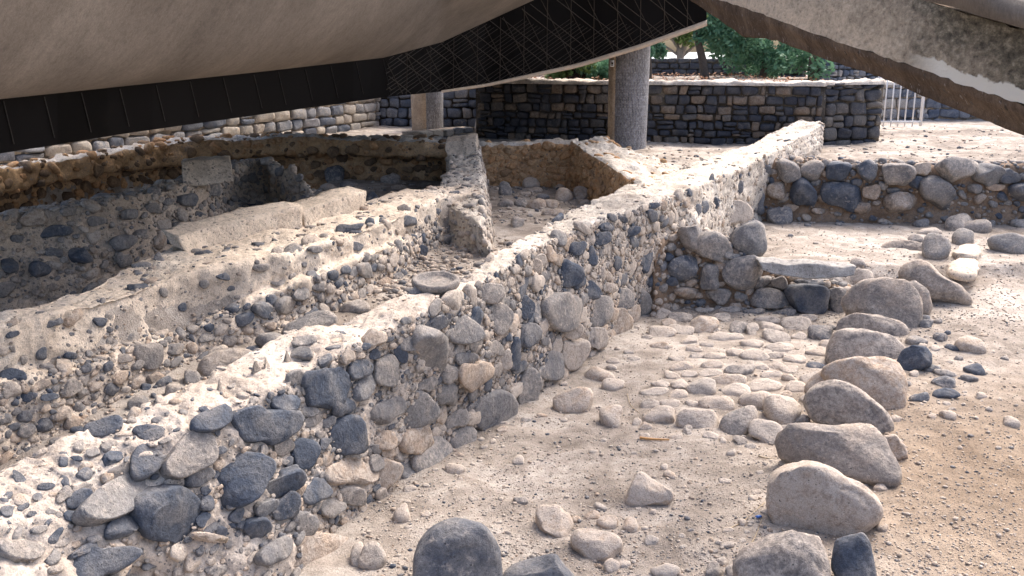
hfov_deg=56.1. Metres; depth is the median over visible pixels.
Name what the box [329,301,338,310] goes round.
pebble
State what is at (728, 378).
stone
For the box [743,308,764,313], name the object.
stone
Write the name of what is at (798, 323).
stone
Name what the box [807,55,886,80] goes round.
garden wall
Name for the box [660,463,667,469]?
pebble
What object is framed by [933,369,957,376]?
stone
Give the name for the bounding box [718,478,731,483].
pebble
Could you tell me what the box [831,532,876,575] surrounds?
boulder
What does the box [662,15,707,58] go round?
pale tree
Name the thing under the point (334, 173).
stone
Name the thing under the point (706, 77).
leaf litter
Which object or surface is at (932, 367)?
stone
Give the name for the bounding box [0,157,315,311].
ruin wall
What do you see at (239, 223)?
limestone beam
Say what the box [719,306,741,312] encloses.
stone
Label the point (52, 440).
stone
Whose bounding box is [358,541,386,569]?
stone
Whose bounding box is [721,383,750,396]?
stone
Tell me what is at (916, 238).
stone
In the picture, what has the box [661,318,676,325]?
stone
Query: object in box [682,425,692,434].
pebble
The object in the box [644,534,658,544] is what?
stone
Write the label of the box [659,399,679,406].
stone
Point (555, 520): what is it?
stone
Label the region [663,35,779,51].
sky
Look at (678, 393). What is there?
stone
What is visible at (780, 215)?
stone
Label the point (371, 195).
pebble
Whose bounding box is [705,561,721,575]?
stone
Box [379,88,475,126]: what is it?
basalt wall
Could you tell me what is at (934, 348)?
pebble
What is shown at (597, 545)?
stone
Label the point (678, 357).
stone
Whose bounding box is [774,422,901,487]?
boulder
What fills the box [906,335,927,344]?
stone
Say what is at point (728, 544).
pebble
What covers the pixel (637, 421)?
pebble
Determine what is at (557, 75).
shrub
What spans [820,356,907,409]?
boulder
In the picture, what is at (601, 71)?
shrub
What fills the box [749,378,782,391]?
stone
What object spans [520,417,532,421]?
pebble
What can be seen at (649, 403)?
stone
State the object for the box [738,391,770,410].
stone
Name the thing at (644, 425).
pebble
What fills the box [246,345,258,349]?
stone
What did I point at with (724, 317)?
stone
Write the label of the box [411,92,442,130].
column
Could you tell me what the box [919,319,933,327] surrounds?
stone
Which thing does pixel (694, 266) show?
boulder wall
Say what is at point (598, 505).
stone
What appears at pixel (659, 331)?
stone
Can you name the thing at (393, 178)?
stone
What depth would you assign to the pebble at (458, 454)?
7.80 m
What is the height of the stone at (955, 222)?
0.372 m
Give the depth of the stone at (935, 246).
13.01 m
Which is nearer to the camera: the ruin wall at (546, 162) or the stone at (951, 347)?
the stone at (951, 347)
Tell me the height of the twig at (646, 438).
0.030 m
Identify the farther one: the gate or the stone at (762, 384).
the gate
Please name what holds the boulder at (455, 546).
on the ground
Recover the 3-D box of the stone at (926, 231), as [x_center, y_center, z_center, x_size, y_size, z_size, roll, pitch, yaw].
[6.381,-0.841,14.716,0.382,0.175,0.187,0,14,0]
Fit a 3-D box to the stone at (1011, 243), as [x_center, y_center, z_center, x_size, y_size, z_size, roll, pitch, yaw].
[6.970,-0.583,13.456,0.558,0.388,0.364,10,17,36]
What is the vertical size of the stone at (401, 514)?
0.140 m
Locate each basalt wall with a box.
[0,98,380,165]
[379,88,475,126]
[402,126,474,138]
[476,78,833,144]
[819,78,885,144]
[881,80,982,120]
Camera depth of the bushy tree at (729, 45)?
26.74 m
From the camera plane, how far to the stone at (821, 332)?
10.81 m
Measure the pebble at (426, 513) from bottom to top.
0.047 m
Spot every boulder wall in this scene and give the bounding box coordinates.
[650,217,852,316]
[756,155,1023,225]
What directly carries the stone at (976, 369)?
on the ground
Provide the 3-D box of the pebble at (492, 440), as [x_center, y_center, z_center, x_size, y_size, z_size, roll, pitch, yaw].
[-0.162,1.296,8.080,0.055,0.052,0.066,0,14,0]
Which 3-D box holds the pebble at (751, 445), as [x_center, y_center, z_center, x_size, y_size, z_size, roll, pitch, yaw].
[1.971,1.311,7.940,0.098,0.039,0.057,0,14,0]
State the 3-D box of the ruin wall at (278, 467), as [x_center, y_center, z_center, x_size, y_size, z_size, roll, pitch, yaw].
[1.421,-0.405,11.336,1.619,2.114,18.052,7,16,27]
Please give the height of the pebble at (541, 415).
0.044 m
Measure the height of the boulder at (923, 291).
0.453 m
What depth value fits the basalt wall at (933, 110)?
25.86 m
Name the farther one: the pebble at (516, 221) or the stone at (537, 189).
the stone at (537, 189)
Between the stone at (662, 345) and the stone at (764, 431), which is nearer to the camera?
the stone at (764, 431)
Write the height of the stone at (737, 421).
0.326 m
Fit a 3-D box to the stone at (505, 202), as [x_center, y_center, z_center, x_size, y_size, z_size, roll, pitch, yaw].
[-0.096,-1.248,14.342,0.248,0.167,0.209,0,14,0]
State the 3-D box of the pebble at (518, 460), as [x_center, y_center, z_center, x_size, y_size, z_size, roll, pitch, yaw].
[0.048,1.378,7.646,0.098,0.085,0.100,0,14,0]
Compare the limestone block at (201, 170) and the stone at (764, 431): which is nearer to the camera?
the stone at (764, 431)
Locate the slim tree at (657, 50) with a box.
[649,42,668,78]
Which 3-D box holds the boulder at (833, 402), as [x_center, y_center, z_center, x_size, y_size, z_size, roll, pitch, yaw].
[2.924,1.050,8.322,0.764,0.494,0.338,7,15,26]
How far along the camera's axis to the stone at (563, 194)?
14.65 m
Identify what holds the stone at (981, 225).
on the ground
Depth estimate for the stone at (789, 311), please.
11.69 m
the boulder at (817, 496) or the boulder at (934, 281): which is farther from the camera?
the boulder at (934, 281)
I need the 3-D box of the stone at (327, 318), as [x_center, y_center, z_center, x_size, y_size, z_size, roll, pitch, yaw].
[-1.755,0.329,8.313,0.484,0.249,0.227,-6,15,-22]
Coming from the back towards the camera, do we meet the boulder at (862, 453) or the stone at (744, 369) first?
the stone at (744, 369)
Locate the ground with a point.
(1004, 143)
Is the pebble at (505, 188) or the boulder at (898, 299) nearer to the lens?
the boulder at (898, 299)
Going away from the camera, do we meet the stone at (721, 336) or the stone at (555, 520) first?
the stone at (555, 520)
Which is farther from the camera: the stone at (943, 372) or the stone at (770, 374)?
the stone at (770, 374)
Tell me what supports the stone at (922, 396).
on the ground
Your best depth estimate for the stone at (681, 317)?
11.58 m
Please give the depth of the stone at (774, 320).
11.44 m
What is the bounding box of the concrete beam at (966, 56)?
[690,0,1023,134]
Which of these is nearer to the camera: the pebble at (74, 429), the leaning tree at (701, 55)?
the pebble at (74, 429)
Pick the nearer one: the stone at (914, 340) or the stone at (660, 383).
the stone at (660, 383)
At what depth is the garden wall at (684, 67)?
31.43 m
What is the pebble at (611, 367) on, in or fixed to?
on the ground
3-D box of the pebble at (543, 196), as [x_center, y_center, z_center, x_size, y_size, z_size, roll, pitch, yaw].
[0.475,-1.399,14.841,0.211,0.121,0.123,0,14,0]
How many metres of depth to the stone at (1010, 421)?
8.13 m
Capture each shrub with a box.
[544,70,567,78]
[576,59,608,79]
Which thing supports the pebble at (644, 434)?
on the ground
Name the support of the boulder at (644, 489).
on the ground
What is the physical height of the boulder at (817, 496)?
0.553 m
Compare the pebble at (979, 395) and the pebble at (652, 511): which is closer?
the pebble at (652, 511)
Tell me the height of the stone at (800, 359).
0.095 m
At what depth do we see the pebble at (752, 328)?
11.04 m
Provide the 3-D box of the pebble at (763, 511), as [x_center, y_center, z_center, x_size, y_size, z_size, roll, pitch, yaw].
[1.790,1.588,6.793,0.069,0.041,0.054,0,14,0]
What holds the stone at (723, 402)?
on the ground
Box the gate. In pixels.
[878,76,924,126]
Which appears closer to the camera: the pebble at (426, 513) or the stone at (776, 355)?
the pebble at (426, 513)
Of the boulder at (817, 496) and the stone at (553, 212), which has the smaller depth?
the boulder at (817, 496)
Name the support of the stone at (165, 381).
on the ground
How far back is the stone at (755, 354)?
10.11 m
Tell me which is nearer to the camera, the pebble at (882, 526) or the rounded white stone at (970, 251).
the pebble at (882, 526)
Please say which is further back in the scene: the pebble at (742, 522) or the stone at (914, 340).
the stone at (914, 340)
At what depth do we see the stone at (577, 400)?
8.82 m
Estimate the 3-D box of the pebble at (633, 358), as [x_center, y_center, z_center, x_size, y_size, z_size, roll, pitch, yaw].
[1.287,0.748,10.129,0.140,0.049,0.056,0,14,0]
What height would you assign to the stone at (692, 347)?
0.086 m
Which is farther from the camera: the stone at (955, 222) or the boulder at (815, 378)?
the stone at (955, 222)
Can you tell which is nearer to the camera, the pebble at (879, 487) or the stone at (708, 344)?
the pebble at (879, 487)
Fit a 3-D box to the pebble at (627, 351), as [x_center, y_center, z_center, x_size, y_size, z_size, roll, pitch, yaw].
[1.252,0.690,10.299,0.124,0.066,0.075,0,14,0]
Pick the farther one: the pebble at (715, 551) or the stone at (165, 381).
the stone at (165, 381)
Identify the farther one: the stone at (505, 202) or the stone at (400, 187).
the stone at (400, 187)
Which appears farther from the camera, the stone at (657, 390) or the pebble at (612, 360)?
the pebble at (612, 360)
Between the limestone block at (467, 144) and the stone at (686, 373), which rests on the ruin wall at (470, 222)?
the limestone block at (467, 144)
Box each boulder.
[412,517,502,575]
[503,554,574,575]
[625,471,673,506]
[730,220,766,256]
[732,530,831,575]
[766,460,883,535]
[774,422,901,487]
[803,379,894,432]
[804,370,823,393]
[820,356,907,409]
[825,328,905,363]
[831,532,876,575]
[835,313,909,335]
[840,277,922,327]
[881,240,921,250]
[884,434,907,460]
[897,345,931,370]
[898,259,972,305]
[909,280,932,314]
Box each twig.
[640,436,668,440]
[723,502,764,530]
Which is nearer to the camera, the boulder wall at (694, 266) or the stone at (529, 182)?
the boulder wall at (694, 266)
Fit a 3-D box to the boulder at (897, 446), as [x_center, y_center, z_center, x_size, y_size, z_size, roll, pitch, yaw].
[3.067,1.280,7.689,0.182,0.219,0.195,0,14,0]
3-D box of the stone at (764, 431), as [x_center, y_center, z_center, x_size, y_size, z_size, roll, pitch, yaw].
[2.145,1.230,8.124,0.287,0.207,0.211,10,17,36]
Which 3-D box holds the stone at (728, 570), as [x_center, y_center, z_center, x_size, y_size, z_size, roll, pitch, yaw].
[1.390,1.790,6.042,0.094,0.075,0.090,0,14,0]
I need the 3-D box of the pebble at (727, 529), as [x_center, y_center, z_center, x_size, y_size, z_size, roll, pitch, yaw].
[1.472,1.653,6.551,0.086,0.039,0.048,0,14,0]
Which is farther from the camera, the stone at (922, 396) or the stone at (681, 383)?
the stone at (681, 383)
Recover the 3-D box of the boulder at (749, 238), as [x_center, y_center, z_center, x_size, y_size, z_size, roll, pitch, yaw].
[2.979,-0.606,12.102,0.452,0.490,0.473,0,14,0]
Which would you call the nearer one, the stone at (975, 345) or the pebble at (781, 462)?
the pebble at (781, 462)
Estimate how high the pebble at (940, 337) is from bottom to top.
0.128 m
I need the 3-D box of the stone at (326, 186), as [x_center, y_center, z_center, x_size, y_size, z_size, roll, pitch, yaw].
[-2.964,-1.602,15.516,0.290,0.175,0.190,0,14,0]
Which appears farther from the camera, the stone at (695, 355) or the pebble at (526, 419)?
the stone at (695, 355)
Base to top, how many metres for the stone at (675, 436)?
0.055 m
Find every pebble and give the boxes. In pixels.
[69,426,82,432]
[140,383,150,389]
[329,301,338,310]
[366,191,377,200]
[421,510,430,516]
[454,452,463,456]
[468,495,478,500]
[489,438,495,443]
[496,426,507,431]
[498,181,511,194]
[511,216,523,227]
[512,455,523,464]
[513,496,527,504]
[514,198,526,206]
[519,191,530,194]
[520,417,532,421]
[536,193,549,198]
[536,413,546,416]
[545,199,558,208]
[559,381,567,385]
[572,515,580,522]
[578,199,589,204]
[606,357,619,362]
[606,365,616,369]
[619,560,630,567]
[623,349,634,353]
[627,356,640,359]
[632,417,641,425]
[639,421,652,429]
[639,433,649,436]
[641,335,652,339]
[648,509,656,513]
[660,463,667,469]
[663,470,675,478]
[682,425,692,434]
[708,549,718,553]
[715,557,727,565]
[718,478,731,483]
[719,437,726,442]
[720,541,733,547]
[722,527,733,532]
[726,449,735,455]
[738,518,746,525]
[744,443,755,448]
[746,322,758,334]
[748,495,757,500]
[751,489,761,493]
[760,509,767,513]
[778,460,787,465]
[873,483,886,490]
[875,522,887,531]
[891,415,901,421]
[909,370,918,376]
[927,413,936,418]
[929,345,940,350]
[933,332,947,341]
[934,318,942,323]
[954,355,962,360]
[975,392,987,398]
[985,406,992,411]
[1000,356,1008,360]
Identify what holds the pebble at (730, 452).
on the ground
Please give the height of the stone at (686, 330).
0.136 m
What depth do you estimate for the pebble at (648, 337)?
10.90 m
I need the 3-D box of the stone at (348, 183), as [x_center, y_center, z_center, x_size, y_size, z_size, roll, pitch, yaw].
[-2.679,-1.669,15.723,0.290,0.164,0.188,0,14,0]
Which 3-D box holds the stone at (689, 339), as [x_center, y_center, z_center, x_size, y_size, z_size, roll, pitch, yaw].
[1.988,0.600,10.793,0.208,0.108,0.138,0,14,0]
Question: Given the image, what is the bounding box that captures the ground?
[0,71,1023,575]
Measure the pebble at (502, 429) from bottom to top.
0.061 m
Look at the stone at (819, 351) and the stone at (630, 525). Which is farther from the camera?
the stone at (819, 351)
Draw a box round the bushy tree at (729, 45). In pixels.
[693,13,834,80]
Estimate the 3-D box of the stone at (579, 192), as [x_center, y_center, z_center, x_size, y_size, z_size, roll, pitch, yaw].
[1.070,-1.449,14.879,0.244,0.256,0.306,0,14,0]
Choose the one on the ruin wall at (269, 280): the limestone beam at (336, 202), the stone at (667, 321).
the limestone beam at (336, 202)
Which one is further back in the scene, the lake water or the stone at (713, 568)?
the lake water
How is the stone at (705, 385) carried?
on the ground
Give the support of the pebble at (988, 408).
on the ground
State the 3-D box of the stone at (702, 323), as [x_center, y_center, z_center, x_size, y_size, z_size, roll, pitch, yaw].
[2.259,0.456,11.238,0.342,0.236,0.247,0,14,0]
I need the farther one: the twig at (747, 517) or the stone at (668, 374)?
the stone at (668, 374)
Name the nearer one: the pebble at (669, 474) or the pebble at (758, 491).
the pebble at (758, 491)
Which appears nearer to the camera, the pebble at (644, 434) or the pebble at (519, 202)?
the pebble at (644, 434)
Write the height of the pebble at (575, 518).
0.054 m
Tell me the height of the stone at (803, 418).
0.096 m
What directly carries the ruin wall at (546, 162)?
on the ground
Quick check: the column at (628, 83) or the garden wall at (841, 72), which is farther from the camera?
the garden wall at (841, 72)
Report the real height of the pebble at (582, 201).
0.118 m
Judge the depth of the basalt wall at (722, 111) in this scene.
19.73 m
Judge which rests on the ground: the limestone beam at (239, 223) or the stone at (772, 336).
the stone at (772, 336)
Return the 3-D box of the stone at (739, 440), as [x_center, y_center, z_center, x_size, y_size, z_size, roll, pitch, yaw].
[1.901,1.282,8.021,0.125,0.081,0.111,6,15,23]
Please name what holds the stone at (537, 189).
on the ground
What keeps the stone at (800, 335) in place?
on the ground
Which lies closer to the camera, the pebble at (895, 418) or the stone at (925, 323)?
the pebble at (895, 418)
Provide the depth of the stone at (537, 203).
14.17 m
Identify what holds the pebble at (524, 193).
on the ground
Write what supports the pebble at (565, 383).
on the ground
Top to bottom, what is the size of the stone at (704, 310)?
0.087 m
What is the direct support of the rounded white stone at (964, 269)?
on the ground
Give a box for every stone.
[49,437,60,444]
[127,395,148,409]
[155,376,172,386]
[164,382,183,395]
[184,369,200,384]
[197,348,251,375]
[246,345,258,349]
[254,332,281,347]
[282,310,337,334]
[320,183,336,190]
[324,165,344,182]
[338,299,370,313]
[339,181,357,187]
[350,541,363,566]
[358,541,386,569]
[380,173,400,183]
[390,184,406,189]
[393,503,409,522]
[403,485,416,491]
[411,271,459,293]
[445,463,465,473]
[497,198,513,206]
[522,177,539,187]
[526,198,546,208]
[527,187,542,192]
[535,504,573,537]
[541,209,565,215]
[553,387,593,413]
[555,188,572,200]
[570,528,622,561]
[573,186,587,198]
[584,366,615,380]
[584,510,599,519]
[593,502,607,510]
[596,515,618,528]
[599,404,622,427]
[601,378,624,390]
[603,558,619,572]
[622,517,638,532]
[639,387,668,394]
[640,398,659,407]
[642,405,674,422]
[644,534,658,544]
[648,325,676,336]
[649,342,672,348]
[650,563,680,575]
[651,380,669,386]
[655,308,671,318]
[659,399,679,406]
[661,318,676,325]
[664,370,680,378]
[667,312,692,321]
[668,324,694,334]
[668,354,684,360]
[668,433,682,438]
[669,361,694,370]
[669,389,687,397]
[670,378,687,388]
[676,408,718,428]
[680,335,697,343]
[680,370,697,376]
[684,399,697,406]
[685,344,702,351]
[685,377,715,394]
[689,352,702,357]
[690,315,719,332]
[695,307,714,312]
[698,368,722,376]
[698,395,734,409]
[699,341,713,346]
[700,360,722,368]
[702,352,726,358]
[702,432,718,438]
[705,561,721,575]
[708,331,743,340]
[712,313,730,321]
[712,374,746,383]
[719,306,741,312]
[719,405,757,435]
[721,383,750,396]
[723,363,755,374]
[725,565,732,575]
[726,347,743,355]
[729,320,748,333]
[732,435,747,444]
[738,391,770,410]
[739,339,763,347]
[739,349,769,360]
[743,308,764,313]
[748,419,782,444]
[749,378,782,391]
[753,315,780,323]
[754,363,768,369]
[759,321,783,330]
[760,370,782,377]
[762,328,790,342]
[763,394,801,423]
[764,342,794,351]
[766,206,792,224]
[767,352,783,358]
[767,362,783,368]
[772,308,796,315]
[778,390,791,396]
[779,365,798,373]
[780,316,811,330]
[781,374,797,380]
[782,354,805,363]
[784,380,805,391]
[790,332,806,339]
[795,414,810,422]
[799,314,817,321]
[799,371,817,381]
[805,346,825,355]
[805,362,824,367]
[807,325,832,339]
[818,340,828,346]
[850,257,866,268]
[850,268,873,283]
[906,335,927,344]
[908,234,923,242]
[908,392,929,401]
[912,218,928,226]
[916,227,941,234]
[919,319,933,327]
[921,232,950,259]
[924,364,939,371]
[931,375,955,387]
[932,388,960,398]
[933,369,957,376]
[939,410,956,420]
[944,213,971,230]
[944,344,959,350]
[947,258,979,281]
[952,228,973,244]
[952,244,981,259]
[954,336,986,353]
[960,374,978,381]
[963,363,985,375]
[964,219,991,232]
[987,233,1023,254]
[1003,416,1020,428]
[1010,219,1023,227]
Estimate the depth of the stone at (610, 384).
9.34 m
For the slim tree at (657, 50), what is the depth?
25.77 m
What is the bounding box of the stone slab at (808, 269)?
[755,257,855,278]
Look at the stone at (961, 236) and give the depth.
13.95 m
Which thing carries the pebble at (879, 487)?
on the ground
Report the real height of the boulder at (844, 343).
0.472 m
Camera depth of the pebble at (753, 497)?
6.99 m
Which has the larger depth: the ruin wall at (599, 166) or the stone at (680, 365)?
the ruin wall at (599, 166)
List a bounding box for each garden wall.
[599,58,805,80]
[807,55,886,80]
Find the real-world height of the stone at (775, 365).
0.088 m
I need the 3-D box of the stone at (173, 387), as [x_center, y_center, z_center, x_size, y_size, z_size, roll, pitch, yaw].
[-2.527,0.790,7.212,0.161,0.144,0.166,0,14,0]
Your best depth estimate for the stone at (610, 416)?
8.43 m
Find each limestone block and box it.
[181,155,232,186]
[445,133,478,155]
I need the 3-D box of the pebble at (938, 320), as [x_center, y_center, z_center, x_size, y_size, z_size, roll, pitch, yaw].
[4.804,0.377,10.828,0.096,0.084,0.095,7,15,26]
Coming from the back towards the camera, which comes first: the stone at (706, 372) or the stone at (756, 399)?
the stone at (706, 372)
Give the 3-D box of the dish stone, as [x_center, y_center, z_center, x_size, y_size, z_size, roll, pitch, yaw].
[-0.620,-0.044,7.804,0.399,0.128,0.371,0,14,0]
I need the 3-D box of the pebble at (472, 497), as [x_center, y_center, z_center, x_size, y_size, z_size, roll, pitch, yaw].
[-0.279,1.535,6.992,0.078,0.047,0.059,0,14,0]
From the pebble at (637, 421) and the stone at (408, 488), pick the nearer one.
the stone at (408, 488)
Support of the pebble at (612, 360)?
on the ground
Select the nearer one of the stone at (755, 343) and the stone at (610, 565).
the stone at (610, 565)
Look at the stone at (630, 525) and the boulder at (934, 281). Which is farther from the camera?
the boulder at (934, 281)
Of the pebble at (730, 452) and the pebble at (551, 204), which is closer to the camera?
the pebble at (730, 452)
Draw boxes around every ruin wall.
[0,119,824,575]
[0,131,447,211]
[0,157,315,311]
[0,183,481,464]
[440,140,494,255]
[478,138,577,187]
[565,136,678,200]
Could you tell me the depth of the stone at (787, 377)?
9.49 m
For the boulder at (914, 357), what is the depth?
9.42 m
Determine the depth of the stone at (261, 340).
7.95 m
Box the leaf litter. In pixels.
[531,72,830,81]
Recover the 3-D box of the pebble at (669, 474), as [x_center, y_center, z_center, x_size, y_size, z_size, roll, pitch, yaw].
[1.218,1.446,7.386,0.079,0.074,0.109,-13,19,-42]
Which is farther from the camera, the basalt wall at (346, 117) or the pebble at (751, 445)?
the basalt wall at (346, 117)
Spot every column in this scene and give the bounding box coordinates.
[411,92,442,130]
[608,46,650,149]
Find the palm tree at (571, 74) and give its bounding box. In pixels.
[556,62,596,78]
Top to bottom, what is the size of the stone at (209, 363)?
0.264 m
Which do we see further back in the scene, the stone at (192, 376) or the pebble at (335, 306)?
the pebble at (335, 306)
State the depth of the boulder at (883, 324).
10.54 m
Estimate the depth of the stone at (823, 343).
10.59 m
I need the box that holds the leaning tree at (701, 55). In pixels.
[688,14,719,78]
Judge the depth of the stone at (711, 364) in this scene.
9.86 m
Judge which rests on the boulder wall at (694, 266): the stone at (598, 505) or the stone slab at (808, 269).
the stone slab at (808, 269)
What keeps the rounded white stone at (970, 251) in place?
on the ground
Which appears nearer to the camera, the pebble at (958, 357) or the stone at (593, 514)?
the stone at (593, 514)
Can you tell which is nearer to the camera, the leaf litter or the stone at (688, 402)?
the stone at (688, 402)
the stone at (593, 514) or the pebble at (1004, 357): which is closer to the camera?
the stone at (593, 514)
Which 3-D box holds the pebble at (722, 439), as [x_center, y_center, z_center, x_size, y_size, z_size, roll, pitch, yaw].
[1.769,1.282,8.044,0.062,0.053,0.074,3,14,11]
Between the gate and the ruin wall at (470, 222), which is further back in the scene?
the gate
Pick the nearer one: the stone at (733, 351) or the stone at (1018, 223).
the stone at (733, 351)
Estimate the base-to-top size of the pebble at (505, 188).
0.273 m
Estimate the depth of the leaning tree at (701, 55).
26.29 m
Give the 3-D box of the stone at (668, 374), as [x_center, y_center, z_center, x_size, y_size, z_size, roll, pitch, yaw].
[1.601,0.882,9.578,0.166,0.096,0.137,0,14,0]
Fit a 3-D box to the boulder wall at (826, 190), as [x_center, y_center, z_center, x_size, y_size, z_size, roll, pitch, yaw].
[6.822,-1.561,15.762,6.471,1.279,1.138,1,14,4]
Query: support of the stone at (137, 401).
on the ground
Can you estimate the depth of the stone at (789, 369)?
9.74 m
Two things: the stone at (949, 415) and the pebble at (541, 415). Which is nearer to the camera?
the stone at (949, 415)
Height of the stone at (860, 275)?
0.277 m
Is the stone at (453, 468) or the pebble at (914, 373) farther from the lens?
the pebble at (914, 373)
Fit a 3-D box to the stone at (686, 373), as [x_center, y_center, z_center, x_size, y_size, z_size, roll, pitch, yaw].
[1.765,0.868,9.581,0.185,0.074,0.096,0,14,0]
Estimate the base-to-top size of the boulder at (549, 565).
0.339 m
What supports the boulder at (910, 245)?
on the ground
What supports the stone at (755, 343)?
on the ground
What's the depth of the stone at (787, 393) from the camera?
9.00 m
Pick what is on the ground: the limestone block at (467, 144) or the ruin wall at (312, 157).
the ruin wall at (312, 157)
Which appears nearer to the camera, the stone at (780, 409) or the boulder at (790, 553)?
the boulder at (790, 553)
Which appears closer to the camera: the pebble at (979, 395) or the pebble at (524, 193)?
the pebble at (979, 395)
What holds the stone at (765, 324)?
on the ground
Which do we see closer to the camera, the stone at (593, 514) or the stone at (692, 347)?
the stone at (593, 514)
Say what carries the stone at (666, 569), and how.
on the ground
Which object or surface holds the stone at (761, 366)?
on the ground
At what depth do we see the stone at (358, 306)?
8.76 m
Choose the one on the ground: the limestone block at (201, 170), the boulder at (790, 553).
the boulder at (790, 553)
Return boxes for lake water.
[652,52,802,58]
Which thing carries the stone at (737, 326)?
on the ground
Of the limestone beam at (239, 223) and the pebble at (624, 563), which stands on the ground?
the pebble at (624, 563)
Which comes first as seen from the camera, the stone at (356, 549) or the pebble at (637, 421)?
the stone at (356, 549)
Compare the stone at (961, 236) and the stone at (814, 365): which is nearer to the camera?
the stone at (814, 365)
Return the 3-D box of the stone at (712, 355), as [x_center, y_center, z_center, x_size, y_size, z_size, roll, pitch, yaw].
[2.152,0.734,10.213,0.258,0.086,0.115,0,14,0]
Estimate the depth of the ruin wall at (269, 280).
7.94 m
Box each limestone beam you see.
[161,201,302,251]
[293,186,366,226]
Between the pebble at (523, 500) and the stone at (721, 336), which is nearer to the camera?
the pebble at (523, 500)
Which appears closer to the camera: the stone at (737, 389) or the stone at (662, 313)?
the stone at (737, 389)
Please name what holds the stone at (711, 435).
on the ground
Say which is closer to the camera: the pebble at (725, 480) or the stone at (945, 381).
the pebble at (725, 480)
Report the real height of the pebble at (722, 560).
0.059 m
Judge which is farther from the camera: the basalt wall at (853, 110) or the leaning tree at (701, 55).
the leaning tree at (701, 55)
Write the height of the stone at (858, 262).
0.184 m
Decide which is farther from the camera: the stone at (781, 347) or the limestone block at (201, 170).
the limestone block at (201, 170)
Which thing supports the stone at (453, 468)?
on the ground
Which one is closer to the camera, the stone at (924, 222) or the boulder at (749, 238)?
the boulder at (749, 238)
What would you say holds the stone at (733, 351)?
on the ground
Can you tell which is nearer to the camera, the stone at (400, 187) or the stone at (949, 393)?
the stone at (949, 393)
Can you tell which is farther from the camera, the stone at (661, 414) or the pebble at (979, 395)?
the pebble at (979, 395)
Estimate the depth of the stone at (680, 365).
9.80 m
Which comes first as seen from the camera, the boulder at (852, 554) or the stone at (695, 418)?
the boulder at (852, 554)
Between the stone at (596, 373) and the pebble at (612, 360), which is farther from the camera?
the pebble at (612, 360)
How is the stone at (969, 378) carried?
on the ground
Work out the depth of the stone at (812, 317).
11.49 m
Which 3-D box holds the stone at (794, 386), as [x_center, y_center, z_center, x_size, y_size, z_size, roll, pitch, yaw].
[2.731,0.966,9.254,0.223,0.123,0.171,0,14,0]
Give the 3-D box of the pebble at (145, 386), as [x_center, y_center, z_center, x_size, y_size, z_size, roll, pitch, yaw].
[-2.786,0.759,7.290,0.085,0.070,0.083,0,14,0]
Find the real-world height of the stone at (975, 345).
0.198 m
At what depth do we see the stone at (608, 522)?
6.62 m

